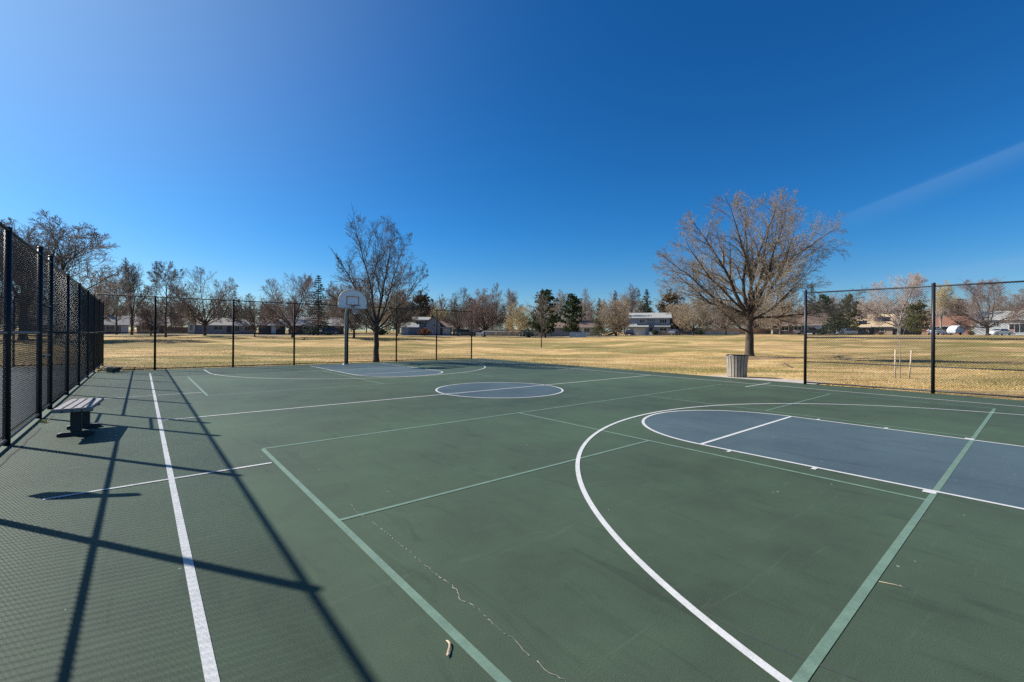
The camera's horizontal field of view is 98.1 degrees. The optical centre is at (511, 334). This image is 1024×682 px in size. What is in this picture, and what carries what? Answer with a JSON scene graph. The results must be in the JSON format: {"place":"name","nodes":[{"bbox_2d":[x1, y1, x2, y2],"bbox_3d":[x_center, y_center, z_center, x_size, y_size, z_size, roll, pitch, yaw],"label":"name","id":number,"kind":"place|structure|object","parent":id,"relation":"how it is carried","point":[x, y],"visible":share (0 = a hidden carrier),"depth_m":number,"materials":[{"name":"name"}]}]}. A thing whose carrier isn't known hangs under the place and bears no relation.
{"place":"outdoors","nodes":[
{"label":"outdoors","id":0,"kind":"place"},
{"bbox_2d":[104,334,796,336],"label":"street","id":1,"kind":"structure","parent":0,"point":[468,336],"depth_m":106.37,"materials":[{"name":"grey asphalt"}]},
{"bbox_2d":[455,329,474,335],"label":"parked car","id":2,"kind":"object","parent":1,"relation":"on","point":[462,331],"visible":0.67,"depth_m":107.12,"materials":[{"name":"grey paint"}]},
{"bbox_2d":[795,327,820,334],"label":"parked pickup","id":3,"kind":"object","parent":1,"relation":"on","point":[799,332],"visible":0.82,"depth_m":103.62,"materials":[{"name":"grey paint"}]},
{"bbox_2d":[835,329,857,334],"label":"parked car","id":4,"kind":"object","parent":1,"relation":"on","point":[850,330],"visible":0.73,"depth_m":104.34,"materials":[{"name":"silver paint"}]},
{"bbox_2d":[946,325,964,334],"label":"covered trailer","id":5,"kind":"object","parent":1,"relation":"on","point":[958,328],"visible":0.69,"depth_m":108.33,"materials":[{"name":"metal"}]},
{"bbox_2d":[0,328,1023,399],"bbox_3d":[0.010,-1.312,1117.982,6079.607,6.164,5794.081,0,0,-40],"label":"ground","id":6,"kind":"structure","parent":0,"point":[764,345],"depth_m":41.81,"materials":[{"name":"beige plant"}]},
{"bbox_2d":[0,239,46,316],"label":"bare round tree","id":7,"kind":"object","parent":6,"relation":"on","point":[16,287],"visible":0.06,"depth_m":60.07,"materials":[{"name":"brown plant"}]},
{"bbox_2d":[0,291,46,328],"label":"bare dense tree","id":8,"kind":"object","parent":6,"relation":"on","point":[18,319],"visible":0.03,"depth_m":86.11,"materials":[{"name":"brown plant"}]},
{"bbox_2d":[0,217,69,339],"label":"bare vase tree","id":9,"kind":"object","parent":6,"relation":"on","point":[28,233],"visible":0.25,"depth_m":61.58,"materials":[{"name":"brown plant"}]},
{"bbox_2d":[0,366,82,437],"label":"neighbouring court surface","id":10,"kind":"object","parent":6,"relation":"on","point":[25,392],"depth_m":11.81,"materials":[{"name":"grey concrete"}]},
{"bbox_2d":[0,296,84,365],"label":"chain link fence","id":11,"kind":"object","parent":10,"relation":"on","point":[13,346],"visible":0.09,"depth_m":19.41,"materials":[{"name":"black metal"}]},
{"bbox_2d":[1,209,130,337],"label":"bare vase tree","id":12,"kind":"object","parent":6,"relation":"on","point":[67,254],"visible":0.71,"depth_m":65.90,"materials":[{"name":"brown plant"}]},
{"bbox_2d":[46,270,135,320],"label":"bare round tree","id":13,"kind":"object","parent":6,"relation":"on","point":[127,304],"visible":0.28,"depth_m":85.49,"materials":[{"name":"brown plant"}]},
{"bbox_2d":[104,315,129,333],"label":"brick house","id":14,"kind":"structure","parent":6,"relation":"on","point":[111,324],"depth_m":116.60,"materials":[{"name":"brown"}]},
{"bbox_2d":[100,277,141,334],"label":"bare upright tree","id":15,"kind":"object","parent":6,"relation":"on","point":[116,324],"visible":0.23,"depth_m":103.83,"materials":[{"name":"brown plant"}]},
{"bbox_2d":[112,257,152,334],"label":"bare vase tree","id":16,"kind":"object","parent":6,"relation":"on","point":[133,279],"visible":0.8,"depth_m":95.47,"materials":[{"name":"brown plant"}]},
{"bbox_2d":[132,300,169,334],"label":"bare dense tree","id":17,"kind":"object","parent":6,"relation":"on","point":[150,322],"visible":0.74,"depth_m":87.27,"materials":[{"name":"brown plant"}]},
{"bbox_2d":[134,314,169,333],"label":"brick house","id":18,"kind":"structure","parent":6,"relation":"on","point":[139,329],"depth_m":117.64,"materials":[{"name":"brown"}]},
{"bbox_2d":[141,261,196,336],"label":"bare upright tree","id":19,"kind":"object","parent":6,"relation":"on","point":[171,277],"visible":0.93,"depth_m":77.86,"materials":[{"name":"brown plant"}]},
{"bbox_2d":[167,327,187,333],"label":"wooden fence","id":20,"kind":"object","parent":6,"relation":"on","point":[181,329],"visible":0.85,"depth_m":115.98,"materials":[{"name":"brown"}]},
{"bbox_2d":[167,266,240,335],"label":"bare round tree","id":21,"kind":"object","parent":6,"relation":"on","point":[200,318],"visible":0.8,"depth_m":86.21,"materials":[{"name":"brown plant"}]},
{"bbox_2d":[187,318,255,333],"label":"gabled house","id":22,"kind":"structure","parent":6,"relation":"on","point":[227,329],"depth_m":114.35,"materials":[{"name":"beige"}]},
{"bbox_2d":[226,290,241,321],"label":"spruce tree","id":23,"kind":"object","parent":6,"relation":"on","point":[234,295],"visible":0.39,"depth_m":117.81,"materials":[{"name":"green plant"}]},
{"bbox_2d":[234,293,269,336],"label":"bare round tree","id":24,"kind":"object","parent":6,"relation":"on","point":[252,321],"visible":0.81,"depth_m":79.25,"materials":[{"name":"brown plant"}]},
{"bbox_2d":[256,317,285,334],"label":"garage house","id":25,"kind":"structure","parent":6,"relation":"on","point":[270,328],"depth_m":113.06,"materials":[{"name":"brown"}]},
{"bbox_2d":[259,326,269,334],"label":"garage door","id":26,"kind":"structure","parent":25,"relation":"in","point":[263,331],"depth_m":112.22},
{"bbox_2d":[260,292,293,321],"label":"bare round tree","id":27,"kind":"object","parent":6,"relation":"on","point":[285,313],"visible":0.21,"depth_m":116.25,"materials":[{"name":"brown plant"}]},
{"bbox_2d":[253,273,328,337],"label":"bare broad tree","id":28,"kind":"object","parent":6,"relation":"on","point":[305,286],"visible":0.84,"depth_m":77.81,"materials":[{"name":"brown plant"}]},
{"bbox_2d":[286,317,344,334],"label":"house","id":29,"kind":"structure","parent":6,"relation":"on","point":[301,319],"depth_m":115.37,"materials":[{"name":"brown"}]},
{"bbox_2d":[300,275,332,334],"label":"spruce tree","id":30,"kind":"object","parent":6,"relation":"on","point":[322,325],"visible":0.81,"depth_m":103.71,"materials":[{"name":"green plant"}]},
{"bbox_2d":[322,277,377,337],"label":"bare dense tree","id":31,"kind":"object","parent":6,"relation":"on","point":[365,320],"visible":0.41,"depth_m":72.60,"materials":[{"name":"brown plant"}]},
{"bbox_2d":[322,203,429,361],"bbox_3d":[-7.748,-2.687,25.421,5.757,8.779,4.821,0,0,-27],"label":"bare shade tree","id":32,"kind":"object","parent":6,"relation":"on","point":[376,260],"visible":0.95,"depth_m":25.06,"materials":[{"name":"brown plant"}]},
{"bbox_2d":[375,284,421,335],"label":"bare dense tree","id":33,"kind":"object","parent":6,"relation":"on","point":[390,311],"visible":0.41,"depth_m":90.89,"materials":[{"name":"brown plant"}]},
{"bbox_2d":[408,290,435,321],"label":"pine tree","id":34,"kind":"object","parent":6,"relation":"on","point":[422,299],"visible":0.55,"depth_m":125.13,"materials":[{"name":"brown plant"}]},
{"bbox_2d":[401,316,453,335],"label":"split level house","id":35,"kind":"structure","parent":6,"relation":"on","point":[424,322],"depth_m":114.12,"materials":[{"name":"grey"}]},
{"bbox_2d":[426,307,458,327],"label":"bare dense tree","id":36,"kind":"object","parent":6,"relation":"on","point":[445,313],"visible":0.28,"depth_m":120.40,"materials":[{"name":"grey plant"}]},
{"bbox_2d":[441,287,474,335],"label":"bare round tree","id":37,"kind":"object","parent":6,"relation":"on","point":[455,317],"visible":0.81,"depth_m":107.25,"materials":[{"name":"brown plant"}]},
{"bbox_2d":[1,299,938,331],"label":"conifers","id":38,"kind":"object","parent":6,"relation":"on","point":[453,308],"visible":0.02,"depth_m":174.56,"materials":[{"name":"green plant"}]},
{"bbox_2d":[460,288,507,336],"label":"bare dense tree","id":39,"kind":"object","parent":6,"relation":"on","point":[482,310],"visible":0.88,"depth_m":102.61,"materials":[{"name":"brown plant"}]},
{"bbox_2d":[453,329,538,335],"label":"wooden fence","id":40,"kind":"object","parent":6,"relation":"on","point":[499,333],"visible":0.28,"depth_m":120.98,"materials":[{"name":"beige"}]},
{"bbox_2d":[489,284,503,326],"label":"bare slender tree","id":41,"kind":"object","parent":6,"relation":"on","point":[496,286],"visible":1,"depth_m":97.94,"materials":[{"name":"brown plant"}]},
{"bbox_2d":[1,289,1014,333],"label":"woods","id":42,"kind":"object","parent":6,"relation":"on","point":[591,314],"visible":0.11,"depth_m":144.97,"materials":[{"name":"brown plant"}]},
{"bbox_2d":[0,358,1023,681],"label":"court surface","id":43,"kind":"object","parent":6,"relation":"on","point":[548,572],"visible":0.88,"depth_m":3.43,"materials":[{"name":"green paint"}]},
{"bbox_2d":[0,374,96,465],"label":"court joint","id":44,"kind":"object","parent":43,"relation":"on","point":[23,444],"visible":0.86,"depth_m":6.48,"materials":[{"name":"concrete"}]},
{"bbox_2d":[0,222,103,446],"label":"chain link fence","id":45,"kind":"object","parent":43,"relation":"on","point":[86,310],"visible":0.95,"depth_m":8.06,"materials":[{"name":"black metal"}]},
{"bbox_2d":[52,397,103,437],"bbox_3d":[-6.799,1.298,6.995,0.410,0.454,1.260,0,0,-36],"label":"park bench","id":46,"kind":"object","parent":43,"relation":"on","point":[78,410],"visible":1,"depth_m":6.75,"materials":[{"name":"grey wood"}]},
{"bbox_2d":[100,365,129,372],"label":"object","id":47,"kind":"object","parent":43,"relation":"on","point":[113,369],"visible":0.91,"depth_m":17.39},
{"bbox_2d":[97,294,471,370],"bbox_3d":[-9.420,0.005,23.107,17.801,3.199,0.083,0,0,-40],"label":"chain link fence","id":48,"kind":"object","parent":43,"relation":"on","point":[233,332],"visible":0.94,"depth_m":21.11,"materials":[{"name":"black metal"}]},
{"bbox_2d":[338,290,366,364],"bbox_3d":[-8.007,-0.310,22.113,1.340,3.852,1.346,0,0,4],"label":"basketball hoop","id":49,"kind":"object","parent":43,"relation":"on","point":[353,299],"visible":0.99,"depth_m":22.03,"materials":[{"name":"metal"}]},
{"bbox_2d":[351,504,562,678],"bbox_3d":[-0.421,1.568,2.808,0.052,0.001,3.402,0,0,-40],"label":"court crack","id":50,"kind":"object","parent":43,"relation":"on","point":[474,607],"visible":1,"depth_m":2.59,"materials":[{"name":"concrete"}]},
{"bbox_2d":[437,383,561,397],"bbox_3d":[-0.356,1.571,12.837,3.617,0.001,3.617,0,0,-40],"label":"painted centre circle","id":51,"kind":"object","parent":43,"relation":"on","point":[522,390],"visible":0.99,"depth_m":12.60,"materials":[{"name":"blue paint"}]},
{"bbox_2d":[43,361,1023,681],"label":"white line markings","id":52,"kind":"object","parent":43,"relation":"on","point":[207,653],"visible":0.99,"depth_m":3.49,"materials":[{"name":"paint"}]},
{"bbox_2d":[188,363,995,681],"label":"sage green line markings","id":53,"kind":"object","parent":43,"relation":"on","point":[808,667],"visible":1,"depth_m":3.21,"materials":[{"name":"paint"}]},
{"bbox_2d":[314,363,1023,507],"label":"painted key","id":54,"kind":"object","parent":43,"relation":"on","point":[990,471],"visible":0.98,"depth_m":6.36,"materials":[{"name":"blue paint"}]},
{"bbox_2d":[701,611,865,681],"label":"court skid mark","id":55,"kind":"object","parent":43,"relation":"on","point":[782,649],"visible":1,"depth_m":2.24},
{"bbox_2d":[502,288,522,329],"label":"bare vase tree","id":56,"kind":"object","parent":6,"relation":"on","point":[512,300],"visible":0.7,"depth_m":131.31,"materials":[{"name":"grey plant"}]},
{"bbox_2d":[503,303,535,335],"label":"bare dense tree","id":57,"kind":"object","parent":6,"relation":"on","point":[521,321],"visible":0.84,"depth_m":114.87,"materials":[{"name":"grey plant"}]},
{"bbox_2d":[518,328,537,336],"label":"shrub","id":58,"kind":"object","parent":6,"relation":"on","point":[525,333],"visible":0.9,"depth_m":103.25,"materials":[{"name":"green plant"}]},
{"bbox_2d":[531,292,550,346],"bbox_3d":[3.493,-1.698,52.039,2.478,6.619,2.359,0,0,-40],"label":"bare slender tree","id":59,"kind":"object","parent":6,"relation":"on","point":[540,318],"visible":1,"depth_m":51.99,"materials":[{"name":"brown plant"}]},
{"bbox_2d":[486,331,600,337],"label":"chain link fence","id":60,"kind":"object","parent":6,"relation":"on","point":[540,332],"visible":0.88,"depth_m":96.98,"materials":[{"name":"metal"}]},
{"bbox_2d":[528,289,562,337],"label":"pine tree","id":61,"kind":"object","parent":6,"relation":"on","point":[552,319],"visible":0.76,"depth_m":97.60,"materials":[{"name":"green plant"}]},
{"bbox_2d":[124,358,988,397],"bbox_3d":[0.457,1.553,12.293,18.820,0.140,30.255,0,0,-40],"label":"dry grass edge","id":62,"kind":"object","parent":6,"relation":"on","point":[512,360],"visible":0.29,"depth_m":20.76,"materials":[{"name":"plant"}]},
{"bbox_2d":[539,322,575,335],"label":"house","id":63,"kind":"structure","parent":6,"relation":"on","point":[557,331],"depth_m":120.21,"materials":[{"name":"beige"}]},
{"bbox_2d":[550,290,569,322],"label":"bare vase tree","id":64,"kind":"object","parent":6,"relation":"on","point":[559,305],"visible":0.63,"depth_m":123.41,"materials":[{"name":"brown plant"}]},
{"bbox_2d":[559,293,585,332],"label":"pine tree","id":65,"kind":"object","parent":6,"relation":"on","point":[572,310],"visible":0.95,"depth_m":101.46,"materials":[{"name":"green plant"}]},
{"bbox_2d":[570,332,585,336],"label":"picket fence","id":66,"kind":"object","parent":6,"relation":"on","point":[580,334],"visible":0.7,"depth_m":96.58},
{"bbox_2d":[580,289,590,319],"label":"bare slender tree","id":67,"kind":"object","parent":6,"relation":"on","point":[587,311],"visible":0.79,"depth_m":125.93,"materials":[{"name":"brown plant"}]},
{"bbox_2d":[577,320,603,335],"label":"house","id":68,"kind":"structure","parent":6,"relation":"on","point":[585,326],"depth_m":118.43,"materials":[{"name":"white"}]},
{"bbox_2d":[590,298,607,335],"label":"spruce tree","id":69,"kind":"object","parent":6,"relation":"on","point":[598,329],"visible":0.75,"depth_m":115.89,"materials":[{"name":"green plant"}]},
{"bbox_2d":[603,290,625,335],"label":"spruce tree","id":70,"kind":"object","parent":6,"relation":"on","point":[613,332],"visible":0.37,"depth_m":117.66,"materials":[{"name":"green plant"}]},
{"bbox_2d":[597,294,633,335],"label":"bare dense tree","id":71,"kind":"object","parent":6,"relation":"on","point":[620,317],"visible":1,"depth_m":97.08,"materials":[{"name":"brown plant"}]},
{"bbox_2d":[621,283,640,312],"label":"bare vase tree","id":72,"kind":"object","parent":6,"relation":"on","point":[634,299],"visible":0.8,"depth_m":135.40,"materials":[{"name":"brown plant"}]},
{"bbox_2d":[640,289,652,312],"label":"spruce tree","id":73,"kind":"object","parent":6,"relation":"on","point":[646,296],"visible":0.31,"depth_m":131.85,"materials":[{"name":"green plant"}]},
{"bbox_2d":[628,310,671,334],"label":"two storey house","id":74,"kind":"structure","parent":6,"relation":"on","point":[644,323],"depth_m":114.23,"materials":[{"name":"grey"}]},
{"bbox_2d":[633,328,645,334],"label":"garage door","id":75,"kind":"structure","parent":74,"relation":"in","point":[637,331],"depth_m":114.71,"materials":[{"name":"metal"}]},
{"bbox_2d":[656,289,685,329],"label":"pine tree","id":76,"kind":"object","parent":6,"relation":"on","point":[669,299],"visible":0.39,"depth_m":127.29,"materials":[{"name":"brown plant"}]},
{"bbox_2d":[663,300,695,334],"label":"bare dense tree","id":77,"kind":"object","parent":6,"relation":"on","point":[671,321],"visible":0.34,"depth_m":116.91,"materials":[{"name":"brown plant"}]},
{"bbox_2d":[672,298,714,334],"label":"bare dense tree","id":78,"kind":"object","parent":6,"relation":"on","point":[682,319],"visible":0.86,"depth_m":93.39,"materials":[{"name":"brown plant"}]},
{"bbox_2d":[705,331,739,334],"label":"garden wall","id":79,"kind":"structure","parent":6,"relation":"on","point":[721,332],"depth_m":111.88,"materials":[{"name":"grey"}]},
{"bbox_2d":[679,328,770,333],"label":"wooden fence","id":80,"kind":"object","parent":6,"relation":"on","point":[757,331],"visible":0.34,"depth_m":120.98,"materials":[{"name":"beige wood"}]},
{"bbox_2d":[705,294,745,334],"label":"bare dense tree","id":81,"kind":"object","parent":6,"relation":"on","point":[720,317],"visible":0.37,"depth_m":103.47,"materials":[{"name":"brown plant"}]},
{"bbox_2d":[736,296,772,329],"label":"bare dense tree","id":82,"kind":"object","parent":6,"relation":"on","point":[756,325],"visible":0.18,"depth_m":120.32,"materials":[{"name":"brown plant"}]},
{"bbox_2d":[650,185,867,355],"bbox_3d":[18.275,-4.727,35.578,14.057,13.123,14.749,0,0,-18],"label":"bare shade tree","id":83,"kind":"object","parent":6,"relation":"on","point":[753,303],"visible":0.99,"depth_m":34.39,"materials":[{"name":"brown plant"}]},
{"bbox_2d":[754,291,803,334],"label":"bare broad tree","id":84,"kind":"object","parent":6,"relation":"on","point":[780,326],"visible":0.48,"depth_m":92.24,"materials":[{"name":"brown plant"}]},
{"bbox_2d":[718,356,872,361],"bbox_3d":[20.114,1.752,32.568,11.543,0.256,5.120,0,0,5],"label":"bare mulch patch","id":85,"kind":"object","parent":6,"relation":"on","point":[762,358],"visible":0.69,"depth_m":31.59,"materials":[{"name":"brown soil"}]},
{"bbox_2d":[771,311,851,334],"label":"long house","id":86,"kind":"structure","parent":6,"relation":"on","point":[784,330],"depth_m":115.12,"materials":[{"name":"brown"}]},
{"bbox_2d":[816,294,834,311],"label":"pine tree","id":87,"kind":"object","parent":6,"relation":"on","point":[822,297],"visible":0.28,"depth_m":123.27,"materials":[{"name":"green plant"}]},
{"bbox_2d":[822,312,850,334],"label":"pine tree","id":88,"kind":"object","parent":6,"relation":"on","point":[842,324],"visible":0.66,"depth_m":99.53,"materials":[{"name":"green plant"}]},
{"bbox_2d":[836,294,865,330],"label":"pine tree","id":89,"kind":"object","parent":6,"relation":"on","point":[851,320],"visible":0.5,"depth_m":107.06,"materials":[{"name":"green plant"}]},
{"bbox_2d":[852,297,881,318],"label":"bare dense tree","id":90,"kind":"object","parent":6,"relation":"on","point":[858,307],"visible":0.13,"depth_m":127.19,"materials":[{"name":"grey plant"}]},
{"bbox_2d":[851,314,894,334],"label":"tan house","id":91,"kind":"structure","parent":6,"relation":"on","point":[877,328],"depth_m":113.38,"materials":[{"name":"brick"}]},
{"bbox_2d":[892,319,905,377],"bbox_3d":[15.571,0.537,17.948,0.558,2.521,0.484,0,0,-40],"label":"young sapling","id":92,"kind":"object","parent":6,"relation":"on","point":[899,349],"visible":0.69,"depth_m":17.91,"materials":[{"name":"brown plant"}]},
{"bbox_2d":[858,273,946,334],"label":"bare broad tree","id":93,"kind":"object","parent":6,"relation":"on","point":[917,278],"visible":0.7,"depth_m":101.82,"materials":[{"name":"brown plant"}]},
{"bbox_2d":[893,328,921,334],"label":"wooden fence","id":94,"kind":"object","parent":6,"relation":"on","point":[903,332],"visible":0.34,"depth_m":117.98,"materials":[{"name":"brown"}]},
{"bbox_2d":[804,280,1023,397],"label":"chain link fence","id":95,"kind":"object","parent":6,"relation":"on","point":[933,311],"visible":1,"depth_m":12.78,"materials":[{"name":"black metal"}]},
{"bbox_2d":[901,300,930,334],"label":"pine tree","id":96,"kind":"object","parent":6,"relation":"on","point":[915,319],"visible":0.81,"depth_m":93.39,"materials":[{"name":"green plant"}]},
{"bbox_2d":[929,280,958,334],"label":"bare vase tree","id":97,"kind":"object","parent":6,"relation":"on","point":[943,299],"visible":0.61,"depth_m":115.30,"materials":[{"name":"brown plant"}]},
{"bbox_2d":[922,316,973,334],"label":"rust roofed house","id":98,"kind":"structure","parent":6,"relation":"on","point":[949,320],"depth_m":119.00,"materials":[{"name":"orange brick"}]},
{"bbox_2d":[944,299,967,315],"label":"pine tree","id":99,"kind":"object","parent":6,"relation":"on","point":[956,308],"visible":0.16,"depth_m":129.45,"materials":[{"name":"brown plant"}]},
{"bbox_2d":[942,276,1023,335],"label":"bare broad tree","id":100,"kind":"object","parent":6,"relation":"on","point":[990,288],"visible":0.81,"depth_m":90.43,"materials":[{"name":"brown plant"}]},
{"bbox_2d":[972,310,1023,334],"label":"grey house","id":101,"kind":"structure","parent":6,"relation":"on","point":[994,318],"depth_m":109.94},
{"bbox_2d":[1009,323,1023,332],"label":"window","id":102,"kind":"structure","parent":101,"relation":"in","point":[1014,327],"depth_m":107.21,"materials":[{"name":"glass"}]},
{"bbox_2d":[989,329,1013,334],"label":"parked car","id":103,"kind":"object","parent":6,"relation":"on","point":[1001,330],"visible":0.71,"depth_m":101.14,"materials":[{"name":"white paint"}]},
{"bbox_2d":[993,292,1023,310],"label":"bare dense tree","id":104,"kind":"object","parent":6,"relation":"on","point":[1008,305],"visible":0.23,"depth_m":128.84,"materials":[{"name":"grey plant"}]},
{"bbox_2d":[0,0,1023,332],"label":"sky","id":105,"kind":"structure","parent":0,"point":[525,147],"materials":[{"name":"blue"}]},
{"bbox_2d":[706,375,824,383],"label":"concrete path","id":106,"kind":"structure","parent":0,"point":[781,380],"depth_m":16.56,"materials":[{"name":"beige concrete"}]},
{"bbox_2d":[725,354,748,376],"bbox_3d":[8.906,1.220,17.588,0.830,0.872,0.830,0,0,-40],"label":"trash can","id":107,"kind":"object","parent":106,"relation":"on","point":[737,365],"visible":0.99,"depth_m":17.29,"materials":[{"name":"grey metal"}]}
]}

